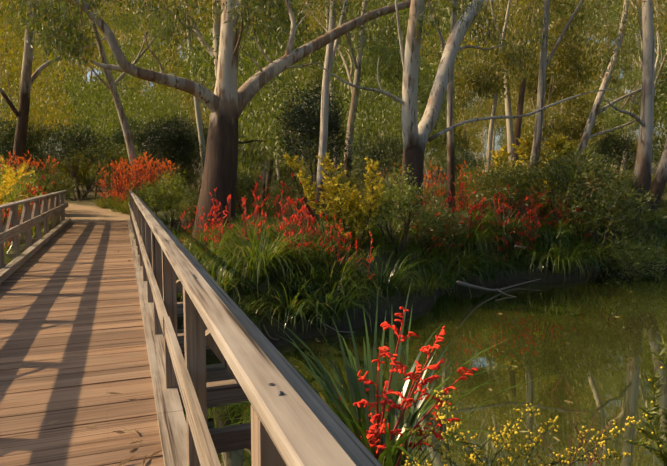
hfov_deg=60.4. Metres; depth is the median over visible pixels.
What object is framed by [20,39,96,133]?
gum tree
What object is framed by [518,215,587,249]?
sedge
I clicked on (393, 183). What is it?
orange kpaw
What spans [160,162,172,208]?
orange kpaw
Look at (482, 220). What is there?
sedge
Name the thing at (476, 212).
sedge
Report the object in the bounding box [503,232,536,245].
tuft
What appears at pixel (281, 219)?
sedge
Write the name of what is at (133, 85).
tree sapling
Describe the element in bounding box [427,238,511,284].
sedge
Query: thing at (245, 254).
sedge
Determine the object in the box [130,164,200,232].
lime shrub
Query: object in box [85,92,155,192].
tree sapling
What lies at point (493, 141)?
gum tree
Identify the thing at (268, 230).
sedge
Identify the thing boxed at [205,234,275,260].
sedge
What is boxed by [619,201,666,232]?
sedge
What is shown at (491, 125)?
gum tree
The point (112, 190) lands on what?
orange kpaw
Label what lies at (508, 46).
gum tree
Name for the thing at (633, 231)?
sedge
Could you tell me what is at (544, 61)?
gum tree
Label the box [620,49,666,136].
gum tree
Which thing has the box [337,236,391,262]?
tuft
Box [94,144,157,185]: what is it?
shrub
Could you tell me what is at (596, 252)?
sedge
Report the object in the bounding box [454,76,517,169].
tree sapling
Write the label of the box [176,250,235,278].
sedge
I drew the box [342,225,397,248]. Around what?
sedge
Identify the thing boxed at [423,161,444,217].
orange kpaw
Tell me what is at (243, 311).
sedge
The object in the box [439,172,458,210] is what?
orange kpaw
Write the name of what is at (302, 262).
tuft
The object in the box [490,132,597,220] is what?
wattle shrub
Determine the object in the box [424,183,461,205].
shrub
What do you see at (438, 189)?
orange kpaw
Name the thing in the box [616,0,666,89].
gum tree
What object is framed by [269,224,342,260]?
sedge
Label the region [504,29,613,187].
tree sapling
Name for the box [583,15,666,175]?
gum tree
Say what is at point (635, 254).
lime shrub
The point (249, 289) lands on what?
grass tuft
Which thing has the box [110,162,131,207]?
orange kpaw
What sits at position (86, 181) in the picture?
shrub
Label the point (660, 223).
sedge
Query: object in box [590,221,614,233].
sedge
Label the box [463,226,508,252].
sedge
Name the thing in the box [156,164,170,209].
orange kpaw
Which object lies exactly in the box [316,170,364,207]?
shrub
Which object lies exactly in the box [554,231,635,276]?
sedge
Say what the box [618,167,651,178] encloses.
shrub
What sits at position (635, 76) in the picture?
gum tree
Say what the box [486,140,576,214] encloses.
wattle shrub
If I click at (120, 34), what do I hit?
gum tree
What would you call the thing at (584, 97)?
tree sapling
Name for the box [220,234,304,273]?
sedge
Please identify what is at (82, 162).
hill shrub
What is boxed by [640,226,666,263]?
sedge
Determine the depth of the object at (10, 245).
12.09 m
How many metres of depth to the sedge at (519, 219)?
16.11 m
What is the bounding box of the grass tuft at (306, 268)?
[295,265,322,274]
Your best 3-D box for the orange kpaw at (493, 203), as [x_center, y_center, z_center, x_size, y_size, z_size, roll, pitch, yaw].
[4.992,-1.218,17.658,1.338,2.002,1.206,2,4,33]
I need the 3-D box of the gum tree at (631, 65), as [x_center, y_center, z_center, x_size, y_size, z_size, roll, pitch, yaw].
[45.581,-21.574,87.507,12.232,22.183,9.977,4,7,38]
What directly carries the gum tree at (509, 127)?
on the terrain
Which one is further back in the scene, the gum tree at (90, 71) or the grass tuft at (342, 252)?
the gum tree at (90, 71)
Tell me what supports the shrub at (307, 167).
on the terrain
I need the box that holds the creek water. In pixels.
[183,269,666,465]
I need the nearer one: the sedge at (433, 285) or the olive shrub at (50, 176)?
the sedge at (433, 285)
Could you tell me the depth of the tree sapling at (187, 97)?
36.34 m
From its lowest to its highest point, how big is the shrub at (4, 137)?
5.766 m
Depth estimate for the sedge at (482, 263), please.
13.41 m
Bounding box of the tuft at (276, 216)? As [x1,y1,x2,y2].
[267,211,288,220]
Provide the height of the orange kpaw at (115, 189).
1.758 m
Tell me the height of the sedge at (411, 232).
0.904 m
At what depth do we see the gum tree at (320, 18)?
36.23 m
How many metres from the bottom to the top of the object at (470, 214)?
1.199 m
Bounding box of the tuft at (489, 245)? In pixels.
[487,234,512,250]
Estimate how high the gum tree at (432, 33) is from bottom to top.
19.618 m
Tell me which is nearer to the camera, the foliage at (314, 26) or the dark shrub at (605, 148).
the dark shrub at (605, 148)
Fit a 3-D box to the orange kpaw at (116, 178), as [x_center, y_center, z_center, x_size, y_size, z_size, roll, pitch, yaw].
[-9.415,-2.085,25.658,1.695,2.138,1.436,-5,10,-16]
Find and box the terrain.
[6,153,666,357]
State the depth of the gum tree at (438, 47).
53.55 m
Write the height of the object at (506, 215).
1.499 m
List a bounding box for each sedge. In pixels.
[4,244,44,269]
[159,213,172,225]
[169,223,247,274]
[172,229,209,248]
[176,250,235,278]
[177,295,266,332]
[178,247,273,300]
[181,217,238,248]
[181,230,231,253]
[191,218,330,300]
[192,244,234,268]
[199,208,252,228]
[203,236,307,293]
[204,228,308,275]
[205,218,279,246]
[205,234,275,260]
[219,223,309,262]
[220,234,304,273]
[226,218,300,243]
[228,212,265,230]
[231,289,283,330]
[233,222,330,251]
[235,276,344,340]
[244,199,285,214]
[247,206,310,230]
[248,216,293,230]
[253,266,389,332]
[264,245,319,271]
[264,258,343,297]
[269,210,376,248]
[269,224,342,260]
[280,244,381,304]
[300,273,377,304]
[311,270,392,319]
[314,227,363,252]
[327,265,391,306]
[334,251,437,313]
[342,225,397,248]
[361,231,408,256]
[366,206,439,254]
[369,213,410,231]
[378,215,437,245]
[394,271,436,299]
[395,243,455,276]
[399,264,461,301]
[420,242,492,300]
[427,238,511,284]
[432,256,468,278]
[433,218,520,260]
[440,199,507,226]
[450,251,520,281]
[455,205,502,228]
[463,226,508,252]
[463,248,516,278]
[471,210,544,244]
[483,205,521,219]
[493,237,547,266]
[498,233,589,275]
[504,215,533,225]
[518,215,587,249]
[518,227,606,281]
[542,217,575,234]
[547,244,604,270]
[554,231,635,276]
[566,237,625,265]
[576,226,644,252]
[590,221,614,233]
[599,216,664,239]
[600,199,666,234]
[606,224,665,264]
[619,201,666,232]
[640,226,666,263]
[648,212,666,229]
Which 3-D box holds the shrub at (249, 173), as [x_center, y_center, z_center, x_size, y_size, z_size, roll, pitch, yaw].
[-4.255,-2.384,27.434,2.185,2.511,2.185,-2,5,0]
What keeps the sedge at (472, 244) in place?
on the terrain
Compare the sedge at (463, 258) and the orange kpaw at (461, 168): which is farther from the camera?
the orange kpaw at (461, 168)
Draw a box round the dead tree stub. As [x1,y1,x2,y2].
[512,78,525,169]
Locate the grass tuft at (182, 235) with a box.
[173,230,191,240]
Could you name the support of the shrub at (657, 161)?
on the terrain
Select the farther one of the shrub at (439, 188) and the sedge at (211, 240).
the shrub at (439, 188)
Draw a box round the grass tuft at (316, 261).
[310,249,332,265]
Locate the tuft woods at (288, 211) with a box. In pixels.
[270,204,304,217]
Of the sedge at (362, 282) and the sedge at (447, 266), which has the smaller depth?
the sedge at (362, 282)
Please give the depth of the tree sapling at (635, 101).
65.50 m
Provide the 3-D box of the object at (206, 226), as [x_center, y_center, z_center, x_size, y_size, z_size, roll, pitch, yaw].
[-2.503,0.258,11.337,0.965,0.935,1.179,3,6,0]
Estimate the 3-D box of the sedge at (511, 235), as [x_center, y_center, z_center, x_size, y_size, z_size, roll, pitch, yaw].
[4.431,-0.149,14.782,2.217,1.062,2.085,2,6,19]
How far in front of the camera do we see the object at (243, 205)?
11.15 m
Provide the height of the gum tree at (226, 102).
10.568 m
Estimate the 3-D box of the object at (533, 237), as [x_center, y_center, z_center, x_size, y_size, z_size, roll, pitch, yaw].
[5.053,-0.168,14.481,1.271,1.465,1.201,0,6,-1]
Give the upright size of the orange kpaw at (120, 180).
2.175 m
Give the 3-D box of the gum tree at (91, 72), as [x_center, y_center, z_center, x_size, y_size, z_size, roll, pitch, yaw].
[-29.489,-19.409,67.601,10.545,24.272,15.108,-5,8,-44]
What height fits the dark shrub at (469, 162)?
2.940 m
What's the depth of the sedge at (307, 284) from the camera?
9.52 m
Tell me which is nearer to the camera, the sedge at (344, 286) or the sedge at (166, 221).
the sedge at (344, 286)
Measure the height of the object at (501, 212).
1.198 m
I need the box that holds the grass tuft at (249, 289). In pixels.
[230,276,263,293]
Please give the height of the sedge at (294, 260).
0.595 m
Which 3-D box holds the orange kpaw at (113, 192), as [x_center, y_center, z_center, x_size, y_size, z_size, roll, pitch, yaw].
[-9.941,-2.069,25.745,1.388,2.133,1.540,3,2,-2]
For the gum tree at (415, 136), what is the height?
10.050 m
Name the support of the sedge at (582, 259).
on the terrain
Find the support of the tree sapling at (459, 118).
on the terrain
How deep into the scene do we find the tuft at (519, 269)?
13.90 m
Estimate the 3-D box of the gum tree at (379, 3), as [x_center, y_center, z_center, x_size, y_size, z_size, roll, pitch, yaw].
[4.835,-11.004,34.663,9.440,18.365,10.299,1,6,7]
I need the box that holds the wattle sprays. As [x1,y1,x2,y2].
[397,390,644,465]
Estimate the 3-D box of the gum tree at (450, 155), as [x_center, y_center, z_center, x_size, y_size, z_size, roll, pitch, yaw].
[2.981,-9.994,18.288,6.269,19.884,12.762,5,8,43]
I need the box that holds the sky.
[9,0,665,155]
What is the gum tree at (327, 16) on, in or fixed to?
on the terrain
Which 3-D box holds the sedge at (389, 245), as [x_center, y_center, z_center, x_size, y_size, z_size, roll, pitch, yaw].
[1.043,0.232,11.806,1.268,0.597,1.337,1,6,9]
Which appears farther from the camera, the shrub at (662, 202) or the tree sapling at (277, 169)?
the tree sapling at (277, 169)
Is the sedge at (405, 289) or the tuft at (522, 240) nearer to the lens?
the sedge at (405, 289)
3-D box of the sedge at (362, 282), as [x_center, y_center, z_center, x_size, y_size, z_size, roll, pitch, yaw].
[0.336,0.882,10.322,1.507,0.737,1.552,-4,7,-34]
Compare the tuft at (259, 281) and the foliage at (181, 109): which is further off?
the foliage at (181, 109)
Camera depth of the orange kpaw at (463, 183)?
20.06 m
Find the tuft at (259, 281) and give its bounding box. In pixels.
[234,272,270,284]
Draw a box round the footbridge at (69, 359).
[0,190,381,465]
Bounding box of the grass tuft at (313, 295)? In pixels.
[291,279,338,305]
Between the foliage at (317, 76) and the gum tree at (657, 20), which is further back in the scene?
the foliage at (317, 76)
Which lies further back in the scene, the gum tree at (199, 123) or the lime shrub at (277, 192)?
the gum tree at (199, 123)
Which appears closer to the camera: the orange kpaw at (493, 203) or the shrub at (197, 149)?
the orange kpaw at (493, 203)
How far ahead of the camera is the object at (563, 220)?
15.40 m
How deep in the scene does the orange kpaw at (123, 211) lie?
23.85 m
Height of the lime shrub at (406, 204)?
2.092 m
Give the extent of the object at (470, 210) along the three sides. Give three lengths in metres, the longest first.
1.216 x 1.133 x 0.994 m
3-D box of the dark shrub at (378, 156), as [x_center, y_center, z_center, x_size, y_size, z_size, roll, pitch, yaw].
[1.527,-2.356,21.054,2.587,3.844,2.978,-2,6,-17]
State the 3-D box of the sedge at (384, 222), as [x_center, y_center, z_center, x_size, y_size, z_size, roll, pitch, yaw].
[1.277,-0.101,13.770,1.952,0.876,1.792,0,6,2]
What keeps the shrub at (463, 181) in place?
on the terrain
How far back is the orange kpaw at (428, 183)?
17.52 m
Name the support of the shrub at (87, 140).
on the terrain
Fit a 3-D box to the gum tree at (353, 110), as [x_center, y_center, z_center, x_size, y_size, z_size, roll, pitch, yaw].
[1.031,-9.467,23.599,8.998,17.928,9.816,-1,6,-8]
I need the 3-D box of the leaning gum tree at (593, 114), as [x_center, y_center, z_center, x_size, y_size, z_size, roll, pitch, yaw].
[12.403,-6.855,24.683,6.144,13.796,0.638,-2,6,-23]
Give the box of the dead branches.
[263,245,539,339]
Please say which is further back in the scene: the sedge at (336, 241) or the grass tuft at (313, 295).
the sedge at (336, 241)
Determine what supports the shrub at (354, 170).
on the terrain
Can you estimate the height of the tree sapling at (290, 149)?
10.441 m
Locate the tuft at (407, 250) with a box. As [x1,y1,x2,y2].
[377,242,415,260]
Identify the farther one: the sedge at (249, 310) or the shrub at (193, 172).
the shrub at (193, 172)
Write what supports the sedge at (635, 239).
on the terrain
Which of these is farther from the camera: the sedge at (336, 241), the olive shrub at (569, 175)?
the olive shrub at (569, 175)
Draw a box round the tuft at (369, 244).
[358,237,382,251]
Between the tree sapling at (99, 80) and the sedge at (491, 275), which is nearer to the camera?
the sedge at (491, 275)
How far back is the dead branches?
12.11 m
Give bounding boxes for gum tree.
[0,1,114,157]
[0,4,66,164]
[4,0,210,177]
[5,0,116,163]
[8,0,106,174]
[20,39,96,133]
[51,0,242,213]
[53,3,139,83]
[54,34,101,82]
[64,0,168,98]
[76,0,430,242]
[87,1,184,173]
[97,0,149,177]
[132,41,178,92]
[135,7,211,90]
[181,0,301,170]
[186,12,263,178]
[265,0,311,196]
[292,0,349,178]
[306,0,382,178]
[306,0,388,175]
[315,0,347,220]
[318,0,613,223]
[325,0,393,172]
[347,0,434,192]
[355,1,475,49]
[423,0,499,182]
[428,0,457,211]
[429,0,505,60]
[470,0,539,151]
[473,41,516,159]
[479,8,600,103]
[484,0,556,204]
[495,0,598,109]
[499,0,542,163]
[515,0,666,178]
[518,0,583,220]
[564,0,665,206]
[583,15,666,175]
[584,0,665,87]
[596,34,666,107]
[604,0,666,226]
[605,0,664,20]
[606,37,635,96]
[612,42,665,157]
[612,68,640,139]
[615,0,666,70]
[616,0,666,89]
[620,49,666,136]
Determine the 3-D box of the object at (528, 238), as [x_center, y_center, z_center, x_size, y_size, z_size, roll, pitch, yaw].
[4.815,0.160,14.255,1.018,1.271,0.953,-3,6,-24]
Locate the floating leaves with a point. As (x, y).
(490, 388)
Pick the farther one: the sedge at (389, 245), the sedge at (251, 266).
the sedge at (389, 245)
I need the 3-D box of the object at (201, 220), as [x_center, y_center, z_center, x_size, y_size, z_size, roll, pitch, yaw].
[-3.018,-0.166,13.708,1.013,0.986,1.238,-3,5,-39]
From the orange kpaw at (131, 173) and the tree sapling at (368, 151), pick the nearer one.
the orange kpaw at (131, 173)
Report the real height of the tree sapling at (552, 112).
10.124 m
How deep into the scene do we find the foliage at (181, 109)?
46.21 m
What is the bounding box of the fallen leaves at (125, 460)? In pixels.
[1,241,161,465]
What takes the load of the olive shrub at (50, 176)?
on the terrain
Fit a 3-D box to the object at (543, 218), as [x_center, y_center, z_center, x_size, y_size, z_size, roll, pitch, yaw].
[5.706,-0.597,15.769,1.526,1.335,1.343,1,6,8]
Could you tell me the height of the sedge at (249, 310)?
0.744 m
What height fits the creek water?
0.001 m
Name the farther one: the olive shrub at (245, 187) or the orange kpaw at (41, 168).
the orange kpaw at (41, 168)
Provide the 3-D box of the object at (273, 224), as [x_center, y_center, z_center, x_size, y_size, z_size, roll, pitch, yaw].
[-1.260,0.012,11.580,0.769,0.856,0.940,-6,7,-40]
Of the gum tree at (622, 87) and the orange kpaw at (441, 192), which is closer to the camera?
the orange kpaw at (441, 192)
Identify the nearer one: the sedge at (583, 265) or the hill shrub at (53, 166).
the sedge at (583, 265)
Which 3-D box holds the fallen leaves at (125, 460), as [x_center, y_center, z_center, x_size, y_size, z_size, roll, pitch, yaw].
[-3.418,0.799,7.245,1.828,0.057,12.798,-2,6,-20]
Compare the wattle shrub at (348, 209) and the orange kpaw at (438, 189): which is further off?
the orange kpaw at (438, 189)
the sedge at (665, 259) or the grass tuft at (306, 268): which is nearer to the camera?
the grass tuft at (306, 268)
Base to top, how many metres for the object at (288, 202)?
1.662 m
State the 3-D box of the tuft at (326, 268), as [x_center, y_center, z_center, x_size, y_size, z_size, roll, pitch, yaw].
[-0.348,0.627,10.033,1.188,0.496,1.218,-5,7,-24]
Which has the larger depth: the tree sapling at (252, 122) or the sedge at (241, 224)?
the tree sapling at (252, 122)
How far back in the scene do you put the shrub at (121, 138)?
32.00 m
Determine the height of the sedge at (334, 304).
1.163 m
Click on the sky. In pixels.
(88, 74)
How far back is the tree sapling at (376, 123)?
20.33 m
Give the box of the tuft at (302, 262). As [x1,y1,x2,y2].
[284,255,315,266]
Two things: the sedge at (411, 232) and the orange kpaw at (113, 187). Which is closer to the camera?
the sedge at (411, 232)
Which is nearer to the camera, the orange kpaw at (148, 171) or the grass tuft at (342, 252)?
the grass tuft at (342, 252)
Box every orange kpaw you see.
[8,150,16,166]
[33,158,55,201]
[47,155,71,201]
[89,164,107,206]
[89,168,110,207]
[96,160,124,205]
[100,167,120,208]
[101,168,126,204]
[106,167,139,213]
[107,158,127,211]
[107,164,124,199]
[107,171,128,205]
[108,165,142,214]
[109,158,126,208]
[109,162,128,200]
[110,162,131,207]
[122,159,138,201]
[135,158,152,186]
[136,156,151,206]
[141,159,155,206]
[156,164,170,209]
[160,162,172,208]
[385,164,401,213]
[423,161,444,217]
[423,166,442,206]
[423,173,430,202]
[434,173,443,205]
[435,175,447,208]
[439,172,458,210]
[448,173,463,213]
[455,161,473,211]
[456,161,477,215]
[464,174,485,212]
[469,166,491,218]
[469,174,489,219]
[480,163,512,218]
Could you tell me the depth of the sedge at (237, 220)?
13.96 m
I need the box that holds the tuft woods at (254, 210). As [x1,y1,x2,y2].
[242,204,268,214]
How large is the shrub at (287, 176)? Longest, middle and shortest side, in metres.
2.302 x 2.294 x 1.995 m
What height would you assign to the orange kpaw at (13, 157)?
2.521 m
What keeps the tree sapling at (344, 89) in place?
on the terrain
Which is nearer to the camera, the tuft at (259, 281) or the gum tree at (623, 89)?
the tuft at (259, 281)
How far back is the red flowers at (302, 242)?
10.13 m
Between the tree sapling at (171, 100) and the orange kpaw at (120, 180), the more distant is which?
the tree sapling at (171, 100)
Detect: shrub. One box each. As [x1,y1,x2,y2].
[0,102,64,176]
[0,131,46,180]
[0,154,52,228]
[0,158,34,204]
[3,151,54,176]
[14,165,74,203]
[31,119,115,200]
[35,158,65,175]
[49,153,96,198]
[61,144,100,190]
[74,170,100,196]
[78,149,130,196]
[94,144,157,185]
[96,116,163,177]
[104,175,129,191]
[121,177,153,198]
[124,188,170,214]
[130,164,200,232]
[137,110,199,188]
[151,129,205,188]
[154,163,201,192]
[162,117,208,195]
[169,191,198,233]
[236,168,263,213]
[237,161,258,202]
[239,166,269,205]
[240,176,259,210]
[257,161,290,185]
[260,178,306,215]
[266,162,290,181]
[269,170,313,212]
[273,78,353,216]
[282,152,384,252]
[306,161,317,184]
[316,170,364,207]
[331,163,368,188]
[342,118,402,214]
[357,172,385,200]
[358,163,443,257]
[389,195,471,258]
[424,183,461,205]
[432,147,489,204]
[439,164,489,203]
[455,174,491,211]
[458,153,542,221]
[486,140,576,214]
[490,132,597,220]
[514,144,635,238]
[555,171,666,265]
[584,117,636,194]
[598,226,666,280]
[612,169,652,202]
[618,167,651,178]
[621,159,634,168]
[624,338,666,465]
[651,173,666,210]
[652,139,663,166]
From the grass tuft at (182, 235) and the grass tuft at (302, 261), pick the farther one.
the grass tuft at (182, 235)
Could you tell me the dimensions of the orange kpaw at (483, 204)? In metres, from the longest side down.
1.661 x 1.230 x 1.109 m
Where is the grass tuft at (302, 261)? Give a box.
[284,253,320,269]
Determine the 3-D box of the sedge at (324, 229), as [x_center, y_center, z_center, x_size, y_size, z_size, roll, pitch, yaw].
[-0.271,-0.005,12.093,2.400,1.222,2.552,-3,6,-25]
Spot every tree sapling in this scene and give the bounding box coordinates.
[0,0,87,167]
[0,21,76,160]
[0,59,88,173]
[42,35,176,196]
[79,72,147,126]
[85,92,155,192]
[106,68,151,98]
[136,11,238,189]
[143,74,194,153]
[151,94,182,165]
[169,0,342,210]
[186,102,207,157]
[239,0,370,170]
[240,0,324,186]
[274,86,311,184]
[297,55,369,173]
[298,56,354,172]
[308,0,480,181]
[331,78,402,199]
[342,90,389,194]
[348,21,459,202]
[376,0,552,197]
[421,38,532,164]
[430,92,489,166]
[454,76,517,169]
[485,101,524,148]
[493,72,566,150]
[500,0,611,152]
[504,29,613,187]
[507,42,609,155]
[555,79,638,175]
[616,91,666,150]
[619,100,640,165]
[631,29,666,164]
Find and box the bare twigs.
[536,373,621,465]
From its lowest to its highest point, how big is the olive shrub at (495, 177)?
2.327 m
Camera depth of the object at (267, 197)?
20.31 m
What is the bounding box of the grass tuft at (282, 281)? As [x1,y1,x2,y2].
[273,274,303,285]
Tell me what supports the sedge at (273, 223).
on the terrain
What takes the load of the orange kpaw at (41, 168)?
on the terrain
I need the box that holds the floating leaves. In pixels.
[295,282,631,440]
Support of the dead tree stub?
on the terrain
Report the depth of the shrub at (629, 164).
66.22 m
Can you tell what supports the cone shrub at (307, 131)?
on the terrain
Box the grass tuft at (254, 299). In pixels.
[236,285,277,308]
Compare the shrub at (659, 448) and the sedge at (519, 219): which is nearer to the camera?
the shrub at (659, 448)
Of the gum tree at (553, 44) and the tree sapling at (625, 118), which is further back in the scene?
the gum tree at (553, 44)
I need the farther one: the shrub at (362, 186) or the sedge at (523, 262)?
the shrub at (362, 186)
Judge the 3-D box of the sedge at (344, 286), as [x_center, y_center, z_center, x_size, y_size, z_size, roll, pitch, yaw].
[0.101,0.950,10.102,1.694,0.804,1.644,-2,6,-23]
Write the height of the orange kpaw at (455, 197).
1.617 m
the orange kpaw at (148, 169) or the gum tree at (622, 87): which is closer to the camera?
the orange kpaw at (148, 169)
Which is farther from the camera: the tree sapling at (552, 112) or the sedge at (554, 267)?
the tree sapling at (552, 112)
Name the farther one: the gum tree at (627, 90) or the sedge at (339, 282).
the gum tree at (627, 90)
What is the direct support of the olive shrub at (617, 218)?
on the terrain
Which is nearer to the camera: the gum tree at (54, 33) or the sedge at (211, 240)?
the sedge at (211, 240)
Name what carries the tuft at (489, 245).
on the terrain
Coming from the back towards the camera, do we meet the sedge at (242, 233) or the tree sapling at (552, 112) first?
the tree sapling at (552, 112)
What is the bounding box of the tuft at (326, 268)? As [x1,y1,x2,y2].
[286,256,339,282]
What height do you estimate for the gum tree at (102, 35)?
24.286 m
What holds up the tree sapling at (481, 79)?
on the terrain
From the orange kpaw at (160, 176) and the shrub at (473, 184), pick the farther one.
the orange kpaw at (160, 176)
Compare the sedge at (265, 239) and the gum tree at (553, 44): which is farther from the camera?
the gum tree at (553, 44)
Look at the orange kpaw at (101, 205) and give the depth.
25.94 m
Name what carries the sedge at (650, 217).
on the terrain
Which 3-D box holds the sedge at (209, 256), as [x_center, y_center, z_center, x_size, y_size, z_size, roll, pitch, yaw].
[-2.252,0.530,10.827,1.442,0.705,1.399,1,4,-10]
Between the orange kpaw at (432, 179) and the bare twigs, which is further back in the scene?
the orange kpaw at (432, 179)
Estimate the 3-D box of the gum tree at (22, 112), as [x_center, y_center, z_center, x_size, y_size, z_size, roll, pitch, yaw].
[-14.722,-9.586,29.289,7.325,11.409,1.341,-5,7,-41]
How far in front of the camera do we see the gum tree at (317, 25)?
47.77 m
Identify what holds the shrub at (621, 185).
on the terrain
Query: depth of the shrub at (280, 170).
46.66 m
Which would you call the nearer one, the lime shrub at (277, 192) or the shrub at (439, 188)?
the lime shrub at (277, 192)
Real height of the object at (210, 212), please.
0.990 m
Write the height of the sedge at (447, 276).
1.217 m
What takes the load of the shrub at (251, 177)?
on the terrain
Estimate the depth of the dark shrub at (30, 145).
31.70 m
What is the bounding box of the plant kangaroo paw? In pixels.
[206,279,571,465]
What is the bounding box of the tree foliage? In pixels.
[0,0,666,83]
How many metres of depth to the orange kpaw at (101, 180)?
26.32 m
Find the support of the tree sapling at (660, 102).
on the terrain
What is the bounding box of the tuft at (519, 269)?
[515,263,532,271]
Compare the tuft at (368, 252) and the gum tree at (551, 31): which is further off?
the gum tree at (551, 31)
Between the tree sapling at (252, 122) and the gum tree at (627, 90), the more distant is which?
the gum tree at (627, 90)
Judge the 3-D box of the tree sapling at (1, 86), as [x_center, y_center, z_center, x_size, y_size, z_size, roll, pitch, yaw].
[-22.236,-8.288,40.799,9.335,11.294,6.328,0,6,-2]
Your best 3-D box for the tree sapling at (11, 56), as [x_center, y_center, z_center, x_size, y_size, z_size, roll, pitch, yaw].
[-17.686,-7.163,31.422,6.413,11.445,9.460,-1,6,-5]
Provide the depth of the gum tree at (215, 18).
18.89 m
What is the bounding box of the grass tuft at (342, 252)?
[320,238,357,256]
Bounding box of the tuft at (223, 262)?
[211,249,236,272]
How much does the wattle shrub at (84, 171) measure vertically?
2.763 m

